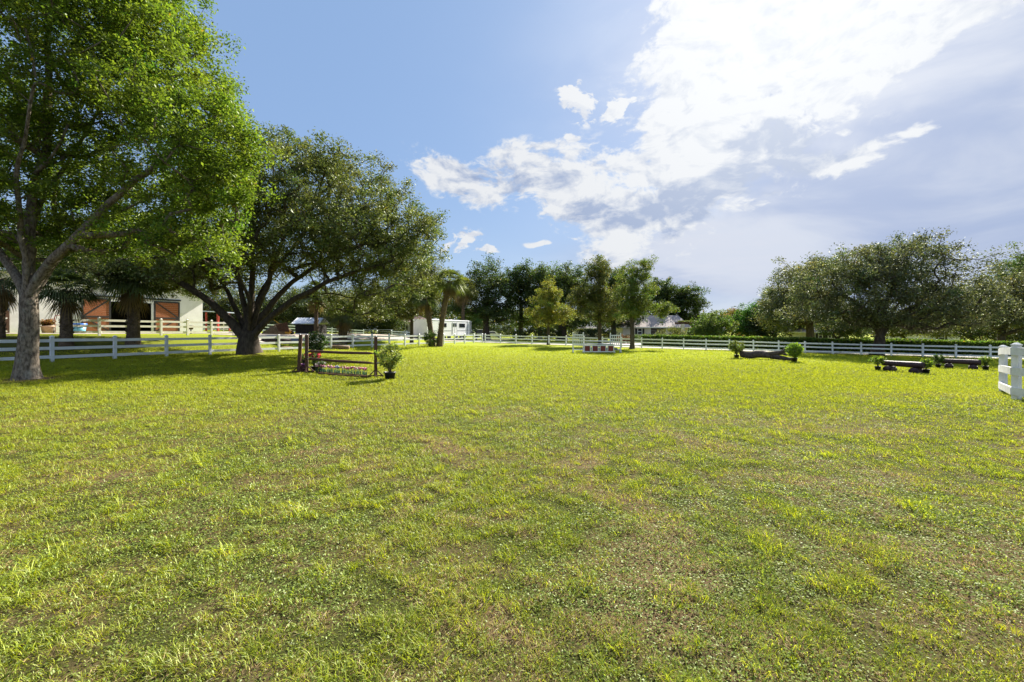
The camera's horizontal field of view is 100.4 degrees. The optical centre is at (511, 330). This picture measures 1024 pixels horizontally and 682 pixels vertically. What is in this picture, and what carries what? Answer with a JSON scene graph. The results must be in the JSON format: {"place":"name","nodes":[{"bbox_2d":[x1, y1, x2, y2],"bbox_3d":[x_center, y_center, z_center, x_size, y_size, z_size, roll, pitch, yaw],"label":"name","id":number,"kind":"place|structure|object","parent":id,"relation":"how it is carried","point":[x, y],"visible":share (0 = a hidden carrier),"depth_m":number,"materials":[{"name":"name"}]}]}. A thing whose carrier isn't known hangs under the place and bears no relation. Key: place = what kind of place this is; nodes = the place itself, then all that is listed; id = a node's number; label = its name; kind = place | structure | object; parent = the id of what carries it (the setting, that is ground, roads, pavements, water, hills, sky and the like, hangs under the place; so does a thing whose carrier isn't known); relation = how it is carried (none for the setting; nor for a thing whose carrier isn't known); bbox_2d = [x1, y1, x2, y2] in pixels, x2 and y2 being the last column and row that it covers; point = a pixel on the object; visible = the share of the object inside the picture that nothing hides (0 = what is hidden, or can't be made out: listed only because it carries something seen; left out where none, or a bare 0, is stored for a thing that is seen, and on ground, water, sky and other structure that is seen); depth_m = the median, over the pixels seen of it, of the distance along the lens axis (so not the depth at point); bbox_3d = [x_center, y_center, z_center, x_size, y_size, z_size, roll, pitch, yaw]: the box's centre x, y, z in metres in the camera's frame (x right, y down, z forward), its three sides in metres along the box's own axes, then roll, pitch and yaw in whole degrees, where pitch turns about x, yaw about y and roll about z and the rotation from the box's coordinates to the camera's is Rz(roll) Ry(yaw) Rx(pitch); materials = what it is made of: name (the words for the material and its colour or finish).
{"place":"outdoors","nodes":[
{"label":"outdoors","id":0,"kind":"place"},
{"bbox_2d":[6,333,306,333],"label":"barn path","id":1,"kind":"structure","parent":0,"point":[118,333],"depth_m":36.02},
{"bbox_2d":[73,323,86,330],"bbox_3d":[-36.342,-0.161,35.782,1.060,0.860,1.060,0,0,0],"label":"water tub","id":2,"kind":"object","parent":1,"relation":"on","point":[80,329],"visible":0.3,"depth_m":35.51,"materials":[{"name":"blue plastic"}]},
{"bbox_2d":[274,320,293,333],"bbox_3d":[-22.593,-0.319,42.290,1.801,1.468,0.840,0,0,-29],"label":"wheelbarrow","id":3,"kind":"object","parent":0,"point":[283,327],"visible":1,"depth_m":41.99,"materials":[{"name":"brown wood"}]},
{"bbox_2d":[216,334,501,341],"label":"driveway","id":4,"kind":"structure","parent":0,"point":[283,335],"depth_m":48.44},
{"bbox_2d":[0,330,1023,681],"bbox_3d":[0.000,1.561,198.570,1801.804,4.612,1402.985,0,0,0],"label":"ground","id":5,"kind":"structure","parent":0,"point":[380,582],"depth_m":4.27,"materials":[{"name":"plant"}]},
{"bbox_2d":[0,261,21,337],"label":"palm tree","id":6,"kind":"object","parent":5,"relation":"on","point":[7,298],"visible":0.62,"depth_m":24.52,"materials":[{"name":"green plant"}]},
{"bbox_2d":[40,319,55,332],"bbox_3d":[-38.001,-0.365,34.878,1.038,1.222,1.014,0,0,0],"label":"potted plant","id":7,"kind":"object","parent":5,"relation":"on","point":[46,327],"visible":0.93,"depth_m":34.74,"materials":[{"name":"beige plant"}]},
{"bbox_2d":[39,266,105,346],"bbox_3d":[-26.464,-1.478,25.219,3.712,5.015,3.738,0,0,0],"label":"palm tree","id":8,"kind":"object","parent":5,"relation":"on","point":[68,308],"visible":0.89,"depth_m":25.06,"materials":[{"name":"green plant"}]},
{"bbox_2d":[0,269,202,332],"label":"barn","id":9,"kind":"structure","parent":5,"relation":"on","point":[184,308],"depth_m":42.85,"materials":[{"name":"beige paint"}]},
{"bbox_2d":[6,310,8,332],"bbox_3d":[-40.186,-0.686,32.540,0.099,1.773,2.450,0,0,25],"label":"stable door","id":10,"kind":"structure","parent":9,"relation":"in","point":[7,316],"depth_m":33.57,"materials":[{"name":"brown wood"}]},
{"bbox_2d":[81,298,110,330],"bbox_3d":[-37.448,-1.356,38.458,0.100,3.132,2.027,0,0,25],"label":"sliding door","id":11,"kind":"structure","parent":9,"relation":"in","point":[101,310],"depth_m":38.51,"materials":[{"name":"brown wood"}]},
{"bbox_2d":[154,301,179,330],"bbox_3d":[-35.134,-1.356,43.469,0.100,3.132,2.260,0,0,25],"label":"sliding door","id":12,"kind":"structure","parent":9,"relation":"in","point":[161,311],"depth_m":43.45,"materials":[{"name":"brown wood"}]},
{"bbox_2d":[11,212,226,302],"bbox_3d":[-56.440,-8.670,62.262,29.861,17.352,18.514,0,0,0],"label":"background tree","id":13,"kind":"object","parent":5,"relation":"on","point":[177,262],"visible":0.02,"depth_m":62.06,"materials":[{"name":"green plant"}]},
{"bbox_2d":[92,257,173,344],"bbox_3d":[-24.889,-1.905,28.040,4.531,5.964,4.110,0,0,26],"label":"palm tree","id":14,"kind":"object","parent":5,"relation":"on","point":[130,300],"visible":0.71,"depth_m":27.62,"materials":[{"name":"green plant"}]},
{"bbox_2d":[0,0,294,380],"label":"shade tree","id":15,"kind":"object","parent":5,"relation":"on","point":[122,42],"visible":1,"depth_m":14.61,"materials":[{"name":"green plant"}]},
{"bbox_2d":[73,317,234,335],"bbox_3d":[-27.723,-0.168,33.715,0.188,1.580,11.449,0,0,25],"label":"rail fence","id":16,"kind":"object","parent":5,"relation":"on","point":[161,327],"visible":0.67,"depth_m":33.64,"materials":[{"name":"beige paint"}]},
{"bbox_2d":[203,311,233,330],"bbox_3d":[-40.690,-1.284,59.200,3.142,2.783,3.200,0,0,0],"label":"open shelter","id":17,"kind":"object","parent":5,"relation":"on","point":[217,320],"visible":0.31,"depth_m":57.93,"materials":[{"name":"wood"}]},
{"bbox_2d":[0,120,453,354],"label":"live oak","id":18,"kind":"object","parent":5,"relation":"on","point":[333,242],"visible":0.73,"depth_m":27.64,"materials":[{"name":"green plant"}]},
{"bbox_2d":[203,286,264,330],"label":"background tree","id":19,"kind":"object","parent":5,"relation":"on","point":[223,304],"visible":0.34,"depth_m":81.81,"materials":[{"name":"green plant"}]},
{"bbox_2d":[0,333,482,361],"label":"rail fence","id":20,"kind":"object","parent":5,"relation":"on","point":[51,340],"visible":0.81,"depth_m":26.12,"materials":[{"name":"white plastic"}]},
{"bbox_2d":[246,279,301,329],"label":"background tree","id":21,"kind":"object","parent":5,"relation":"on","point":[266,302],"visible":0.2,"depth_m":87.57,"materials":[{"name":"green plant"}]},
{"bbox_2d":[261,338,290,343],"bbox_3d":[-20.255,0.910,36.671,2.419,0.578,0.552,0,0,0],"label":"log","id":22,"kind":"object","parent":5,"relation":"on","point":[274,339],"visible":0.53,"depth_m":36.48,"materials":[{"name":"wood"}]},
{"bbox_2d":[261,323,291,333],"bbox_3d":[-23.892,-0.123,44.134,3.453,1.323,2.534,0,0,0],"label":"mulch pile","id":23,"kind":"object","parent":5,"relation":"on","point":[273,329],"visible":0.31,"depth_m":43.17,"materials":[{"name":"soil"}]},
{"bbox_2d":[263,320,294,330],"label":"shrub","id":24,"kind":"object","parent":5,"relation":"on","point":[278,321],"visible":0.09,"depth_m":79.71,"materials":[{"name":"green plant"}]},
{"bbox_2d":[203,323,363,333],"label":"rail fence","id":25,"kind":"object","parent":5,"relation":"on","point":[223,329],"visible":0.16,"depth_m":66.39,"materials":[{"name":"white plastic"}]},
{"bbox_2d":[292,334,304,372],"bbox_3d":[-9.343,1.010,18.780,0.503,1.692,0.501,0,0,28],"label":"jump standard","id":26,"kind":"object","parent":5,"relation":"on","point":[298,367],"visible":0.88,"depth_m":18.72,"materials":[{"name":"brown wood"}]},
{"bbox_2d":[276,284,332,325],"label":"background tree","id":27,"kind":"object","parent":5,"relation":"on","point":[302,310],"visible":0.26,"depth_m":85.16,"materials":[{"name":"green plant"}]},
{"bbox_2d":[300,334,314,372],"bbox_3d":[-9.028,1.018,18.760,0.503,1.690,0.501,0,0,28],"label":"jump standard","id":28,"kind":"object","parent":5,"relation":"on","point":[306,367],"visible":1,"depth_m":18.70,"materials":[{"name":"brown wood"}]},
{"bbox_2d":[308,358,373,363],"bbox_3d":[-7.309,1.290,18.099,3.560,0.195,0.106,0,0,21],"label":"jump pole","id":29,"kind":"object","parent":28,"relation":"attached to","point":[342,361],"visible":1,"depth_m":18.02,"materials":[{"name":"brown wood"}]},
{"bbox_2d":[308,350,373,354],"bbox_3d":[-7.309,0.931,18.099,3.559,0.148,0.113,0,0,21],"label":"jump pole","id":30,"kind":"object","parent":28,"relation":"attached to","point":[333,352],"visible":0.99,"depth_m":18.06,"materials":[{"name":"brown wood"}]},
{"bbox_2d":[291,318,327,333],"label":"shed","id":31,"kind":"structure","parent":5,"relation":"on","point":[304,325],"depth_m":49.98,"materials":[{"name":"wood"}]},
{"bbox_2d":[309,352,320,369],"bbox_3d":[-8.962,1.365,19.365,0.629,0.993,0.548,0,0,0],"label":"potted plant","id":32,"kind":"object","parent":5,"relation":"on","point":[313,355],"visible":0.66,"depth_m":19.25,"materials":[{"name":"red plant"}]},
{"bbox_2d":[298,280,333,333],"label":"palm tree","id":33,"kind":"object","parent":5,"relation":"on","point":[316,316],"visible":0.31,"depth_m":43.78,"materials":[{"name":"green plant"}]},
{"bbox_2d":[309,330,328,365],"bbox_3d":[-9.626,0.909,21.008,1.193,1.858,0.971,0,0,0],"label":"potted plant","id":34,"kind":"object","parent":5,"relation":"on","point":[315,341],"visible":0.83,"depth_m":20.89,"materials":[{"name":"green plant"}]},
{"bbox_2d":[323,345,349,348],"bbox_3d":[-15.769,1.490,37.347,3.011,0.430,0.432,0,0,-2],"label":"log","id":35,"kind":"object","parent":5,"relation":"on","point":[339,347],"visible":0.5,"depth_m":37.19,"materials":[{"name":"brown wood"}]},
{"bbox_2d":[315,364,366,375],"bbox_3d":[-7.332,1.705,18.324,2.852,0.431,0.377,0,0,22],"label":"flower box","id":36,"kind":"object","parent":5,"relation":"on","point":[329,370],"visible":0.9,"depth_m":18.25,"materials":[{"name":"pink wood"}]},
{"bbox_2d":[320,300,362,343],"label":"palm tree","id":37,"kind":"object","parent":5,"relation":"on","point":[344,322],"visible":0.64,"depth_m":42.49,"materials":[{"name":"green plant"}]},
{"bbox_2d":[310,287,374,330],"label":"background tree","id":38,"kind":"object","parent":5,"relation":"on","point":[343,292],"visible":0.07,"depth_m":84.02,"materials":[{"name":"green plant"}]},
{"bbox_2d":[318,372,367,377],"bbox_3d":[-7.044,1.852,17.679,2.640,0.131,0.092,0,0,22],"label":"jump pole","id":39,"kind":"object","parent":5,"relation":"on","point":[363,376],"visible":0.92,"depth_m":17.65,"materials":[{"name":"brown wood"}]},
{"bbox_2d":[328,323,405,334],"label":"shrub","id":40,"kind":"object","parent":5,"relation":"on","point":[373,328],"visible":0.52,"depth_m":81.60,"materials":[{"name":"green plant"}]},
{"bbox_2d":[306,244,445,342],"bbox_3d":[-15.739,-4.435,50.895,17.149,12.158,10.174,0,0,17],"label":"background tree","id":41,"kind":"object","parent":5,"relation":"on","point":[411,314],"visible":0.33,"depth_m":49.21,"materials":[{"name":"green plant"}]},
{"bbox_2d":[368,336,383,377],"bbox_3d":[-5.589,1.079,17.500,0.503,1.690,0.501,0,0,28],"label":"jump standard","id":42,"kind":"object","parent":5,"relation":"on","point":[375,371],"visible":0.68,"depth_m":17.43,"materials":[{"name":"brown wood"}]},
{"bbox_2d":[349,277,409,333],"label":"background tree","id":43,"kind":"object","parent":5,"relation":"on","point":[389,322],"visible":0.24,"depth_m":81.71,"materials":[{"name":"green plant"}]},
{"bbox_2d":[374,342,404,378],"bbox_3d":[-4.772,1.199,16.702,1.180,1.491,1.161,0,0,0],"label":"potted plant","id":44,"kind":"object","parent":5,"relation":"on","point":[390,362],"visible":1,"depth_m":16.60,"materials":[{"name":"green plant"}]},
{"bbox_2d":[392,315,425,335],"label":"house","id":45,"kind":"structure","parent":5,"relation":"on","point":[407,327],"depth_m":92.00,"materials":[{"name":"beige paint"}]},
{"bbox_2d":[409,287,438,346],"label":"palm tree","id":46,"kind":"object","parent":5,"relation":"on","point":[423,303],"visible":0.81,"depth_m":46.24,"materials":[{"name":"green plant"}]},
{"bbox_2d":[422,329,437,345],"bbox_3d":[-8.794,0.890,45.769,1.850,2.028,1.282,0,0,0],"label":"shrub","id":47,"kind":"object","parent":5,"relation":"on","point":[427,339],"visible":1,"depth_m":45.70,"materials":[{"name":"green plant"}]},
{"bbox_2d":[403,291,459,318],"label":"background tree","id":48,"kind":"object","parent":5,"relation":"on","point":[434,313],"visible":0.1,"depth_m":102.41,"materials":[{"name":"green plant"}]},
{"bbox_2d":[413,319,470,339],"bbox_3d":[-10.394,-0.098,62.706,2.660,3.140,13.602,0,0,23],"label":"horse trailer","id":49,"kind":"object","parent":5,"relation":"on","point":[455,327],"visible":0.57,"depth_m":62.51,"materials":[{"name":"white paint"}]},
{"bbox_2d":[432,268,468,346],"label":"palm tree","id":50,"kind":"object","parent":5,"relation":"on","point":[449,287],"visible":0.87,"depth_m":46.01,"materials":[{"name":"green plant"}]},
{"bbox_2d":[450,277,479,339],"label":"palm tree","id":51,"kind":"object","parent":5,"relation":"on","point":[469,293],"visible":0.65,"depth_m":75.44,"materials":[{"name":"green plant"}]},
{"bbox_2d":[468,314,483,339],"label":"broadleaf tree","id":52,"kind":"object","parent":5,"relation":"on","point":[475,321],"visible":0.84,"depth_m":75.33,"materials":[{"name":"green plant"}]},
{"bbox_2d":[446,253,520,338],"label":"oak tree","id":53,"kind":"object","parent":5,"relation":"on","point":[489,305],"visible":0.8,"depth_m":80.35,"materials":[{"name":"green plant"}]},
{"bbox_2d":[475,324,525,336],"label":"shrub","id":54,"kind":"object","parent":5,"relation":"on","point":[506,328],"visible":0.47,"depth_m":103.71,"materials":[{"name":"green plant"}]},
{"bbox_2d":[497,257,535,338],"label":"oak tree","id":55,"kind":"object","parent":5,"relation":"on","point":[517,276],"visible":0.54,"depth_m":84.49,"materials":[{"name":"green plant"}]},
{"bbox_2d":[510,327,563,340],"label":"shrub","id":56,"kind":"object","parent":5,"relation":"on","point":[523,333],"visible":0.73,"depth_m":77.80,"materials":[{"name":"green plant"}]},
{"bbox_2d":[520,261,554,335],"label":"oak tree","id":57,"kind":"object","parent":5,"relation":"on","point":[536,275],"visible":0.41,"depth_m":82.49,"materials":[{"name":"green plant"}]},
{"bbox_2d":[523,275,576,344],"bbox_3d":[5.288,-2.740,57.892,7.772,9.461,6.435,0,0,0],"label":"bald cypress","id":58,"kind":"object","parent":5,"relation":"on","point":[552,312],"visible":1,"depth_m":57.29,"materials":[{"name":"green plant"}]},
{"bbox_2d":[534,260,593,340],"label":"oak tree","id":59,"kind":"object","parent":5,"relation":"on","point":[565,282],"visible":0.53,"depth_m":78.18,"materials":[{"name":"green plant"}]},
{"bbox_2d":[572,332,583,351],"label":"jump wing","id":60,"kind":"structure","parent":5,"relation":"on","point":[573,344],"depth_m":39.11,"materials":[{"name":"wood"}]},
{"bbox_2d":[583,345,614,351],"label":"show jump gate","id":61,"kind":"structure","parent":60,"relation":"attached to","point":[595,348],"depth_m":38.93,"materials":[{"name":"white paint"}]},
{"bbox_2d":[574,327,604,338],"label":"house","id":62,"kind":"structure","parent":5,"relation":"on","point":[578,329],"depth_m":104.00,"materials":[{"name":"beige paint"}]},
{"bbox_2d":[564,254,625,346],"bbox_3d":[10.964,-3.842,55.197,8.344,11.942,7.408,0,0,0],"label":"pine tree","id":63,"kind":"object","parent":5,"relation":"on","point":[596,274],"visible":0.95,"depth_m":54.14,"materials":[{"name":"green plant"}]},
{"bbox_2d":[575,326,621,341],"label":"shrub","id":64,"kind":"object","parent":5,"relation":"on","point":[590,332],"visible":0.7,"depth_m":75.61,"materials":[{"name":"green plant"}]},
{"bbox_2d":[204,301,1015,340],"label":"woods","id":65,"kind":"object","parent":5,"relation":"on","point":[595,323],"visible":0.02,"depth_m":119.40,"materials":[{"name":"green plant"}]},
{"bbox_2d":[610,333,621,352],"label":"jump wing","id":66,"kind":"structure","parent":5,"relation":"on","point":[616,341],"depth_m":40.39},
{"bbox_2d":[589,265,647,340],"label":"oak tree","id":67,"kind":"object","parent":5,"relation":"on","point":[613,282],"visible":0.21,"depth_m":82.79,"materials":[{"name":"green plant"}]},
{"bbox_2d":[608,254,680,348],"bbox_3d":[14.950,-3.113,48.713,7.770,10.627,6.769,0,0,28],"label":"pine tree","id":68,"kind":"object","parent":5,"relation":"on","point":[632,304],"visible":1,"depth_m":48.32,"materials":[{"name":"green plant"}]},
{"bbox_2d":[609,315,691,340],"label":"house","id":69,"kind":"structure","parent":5,"relation":"on","point":[650,325],"depth_m":84.16,"materials":[{"name":"beige paint"}]},
{"bbox_2d":[650,328,666,334],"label":"garage door","id":70,"kind":"structure","parent":69,"relation":"in","point":[651,332],"depth_m":83.96,"materials":[{"name":"white paint"}]},
{"bbox_2d":[641,276,690,314],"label":"pine tree","id":71,"kind":"object","parent":5,"relation":"on","point":[665,291],"visible":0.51,"depth_m":95.55,"materials":[{"name":"green plant"}]},
{"bbox_2d":[654,325,686,334],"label":"shrub","id":72,"kind":"object","parent":5,"relation":"on","point":[676,330],"visible":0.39,"depth_m":69.55,"materials":[{"name":"green plant"}]},
{"bbox_2d":[675,320,696,334],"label":"pergola","id":73,"kind":"object","parent":5,"relation":"on","point":[683,322],"visible":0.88,"depth_m":79.94,"materials":[{"name":"beige paint"}]},
{"bbox_2d":[662,281,711,329],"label":"pine tree","id":74,"kind":"object","parent":5,"relation":"on","point":[695,302],"visible":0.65,"depth_m":94.31,"materials":[{"name":"green plant"}]},
{"bbox_2d":[689,309,739,335],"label":"broadleaf tree","id":75,"kind":"object","parent":5,"relation":"on","point":[710,325],"visible":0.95,"depth_m":70.40,"materials":[{"name":"green plant"}]},
{"bbox_2d":[720,307,744,335],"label":"broadleaf tree","id":76,"kind":"object","parent":5,"relation":"on","point":[730,313],"visible":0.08,"depth_m":83.87,"materials":[{"name":"green plant"}]},
{"bbox_2d":[728,340,745,357],"bbox_3d":[18.510,1.539,35.144,1.334,1.533,1.171,0,0,15],"label":"potted plant","id":77,"kind":"object","parent":5,"relation":"on","point":[736,348],"visible":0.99,"depth_m":34.98,"materials":[{"name":"green plant"}]},
{"bbox_2d":[725,298,760,336],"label":"broadleaf tree","id":78,"kind":"object","parent":5,"relation":"on","point":[746,312],"visible":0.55,"depth_m":77.12,"materials":[{"name":"green plant"}]},
{"bbox_2d":[485,334,1023,358],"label":"rail fence","id":79,"kind":"object","parent":5,"relation":"on","point":[990,351],"visible":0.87,"depth_m":46.80,"materials":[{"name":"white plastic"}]},
{"bbox_2d":[739,348,790,360],"bbox_3d":[20.238,1.857,33.877,3.959,1.057,0.574,0,0,45],"label":"fallen trunk","id":80,"kind":"object","parent":5,"relation":"on","point":[776,355],"visible":0.88,"depth_m":33.80,"materials":[{"name":"brown wood"}]},
{"bbox_2d":[754,285,783,336],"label":"palm tree","id":81,"kind":"object","parent":5,"relation":"on","point":[765,297],"visible":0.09,"depth_m":78.27,"materials":[{"name":"green plant"}]},
{"bbox_2d":[742,298,799,337],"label":"broadleaf tree","id":82,"kind":"object","parent":5,"relation":"on","point":[754,328],"visible":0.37,"depth_m":73.40,"materials":[{"name":"green plant"}]},
{"bbox_2d":[784,342,803,361],"bbox_3d":[20.952,1.611,31.677,1.306,1.490,1.168,0,0,0],"label":"potted plant","id":83,"kind":"object","parent":5,"relation":"on","point":[794,350],"visible":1,"depth_m":31.48,"materials":[{"name":"green plant"}]},
{"bbox_2d":[778,308,823,336],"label":"broadleaf tree","id":84,"kind":"object","parent":5,"relation":"on","point":[799,326],"visible":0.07,"depth_m":81.64,"materials":[{"name":"green plant"}]},
{"bbox_2d":[748,247,859,336],"bbox_3d":[40.506,-4.312,59.545,13.448,14.006,12.601,0,0,-25],"label":"live oak","id":85,"kind":"object","parent":5,"relation":"on","point":[770,306],"visible":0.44,"depth_m":59.58,"materials":[{"name":"green plant"}]},
{"bbox_2d":[783,328,837,338],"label":"house","id":86,"kind":"structure","parent":5,"relation":"on","point":[801,333],"depth_m":78.84,"materials":[{"name":"white paint"}]},
{"bbox_2d":[640,334,1023,355],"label":"rail fence","id":87,"kind":"object","parent":5,"relation":"on","point":[917,341],"visible":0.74,"depth_m":49.78,"materials":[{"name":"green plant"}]},
{"bbox_2d":[814,314,874,338],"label":"broadleaf tree","id":88,"kind":"object","parent":5,"relation":"on","point":[834,331],"visible":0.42,"depth_m":69.16,"materials":[{"name":"green plant"}]},
{"bbox_2d":[868,355,886,369],"bbox_3d":[21.656,1.919,25.256,0.788,0.928,0.734,0,0,-18],"label":"potted plant","id":89,"kind":"object","parent":5,"relation":"on","point":[880,360],"visible":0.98,"depth_m":25.19,"materials":[{"name":"green plant"}]},
{"bbox_2d":[773,226,1023,355],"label":"live oak","id":90,"kind":"object","parent":5,"relation":"on","point":[927,298],"visible":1,"depth_m":41.88,"materials":[{"name":"green plant"}]},
{"bbox_2d":[882,360,925,373],"bbox_3d":[22.378,2.075,24.437,0.720,0.640,1.910,0,1,-23],"label":"log jump","id":91,"kind":"object","parent":5,"relation":"on","point":[915,367],"visible":0.98,"depth_m":24.19,"materials":[{"name":"wood"}]},
{"bbox_2d":[871,315,970,339],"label":"broadleaf tree","id":92,"kind":"object","parent":5,"relation":"on","point":[891,334],"visible":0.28,"depth_m":62.74,"materials":[{"name":"green plant"}]},
{"bbox_2d":[887,332,962,340],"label":"house","id":93,"kind":"structure","parent":5,"relation":"on","point":[915,335],"depth_m":78.04,"materials":[{"name":"white paint"}]},
{"bbox_2d":[919,358,932,372],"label":"potted plant","id":94,"kind":"object","parent":5,"relation":"on","point":[928,364],"visible":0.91,"depth_m":23.68,"materials":[{"name":"green plant"}]},
{"bbox_2d":[931,354,945,367],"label":"potted plant","id":95,"kind":"object","parent":5,"relation":"on","point":[938,359],"visible":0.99,"depth_m":28.30,"materials":[{"name":"green plant"}]},
{"bbox_2d":[941,359,980,369],"bbox_3d":[29.357,2.189,27.907,0.720,0.640,1.794,0,1,-44],"label":"log jump","id":96,"kind":"object","parent":5,"relation":"on","point":[973,363],"visible":0.94,"depth_m":27.73,"materials":[{"name":"wood"}]},
{"bbox_2d":[940,315,1023,341],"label":"broadleaf tree","id":97,"kind":"object","parent":5,"relation":"on","point":[978,333],"visible":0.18,"depth_m":66.89,"materials":[{"name":"green plant"}]},
{"bbox_2d":[978,356,992,369],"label":"potted plant","id":98,"kind":"object","parent":5,"relation":"on","point":[985,361],"visible":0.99,"depth_m":27.16,"materials":[{"name":"green plant"}]},
{"bbox_2d":[954,260,1023,340],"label":"live oak","id":99,"kind":"object","parent":5,"relation":"on","point":[1002,329],"visible":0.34,"depth_m":54.51,"materials":[{"name":"green plant"}]},
{"bbox_2d":[985,255,1023,340],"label":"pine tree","id":100,"kind":"object","parent":5,"relation":"on","point":[1009,266],"visible":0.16,"depth_m":84.92,"materials":[{"name":"green plant"}]},
{"bbox_2d":[998,343,1023,400],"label":"corral fence","id":101,"kind":"object","parent":5,"relation":"on","point":[1015,370],"visible":0.97,"depth_m":12.03,"materials":[{"name":"white paint"}]},
{"bbox_2d":[0,0,1023,330],"label":"sky","id":102,"kind":"structure","parent":0,"point":[716,140],"materials":[{"name":"blue"}]},
{"bbox_2d":[458,340,1023,358],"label":"road","id":103,"kind":"structure","parent":0,"point":[743,350],"depth_m":51.32,"materials":[{"name":"asphalt"}]},
{"bbox_2d":[1005,241,1023,273],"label":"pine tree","id":104,"kind":"object","parent":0,"point":[1020,257],"visible":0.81,"depth_m":72.15,"materials":[{"name":"green plant"}]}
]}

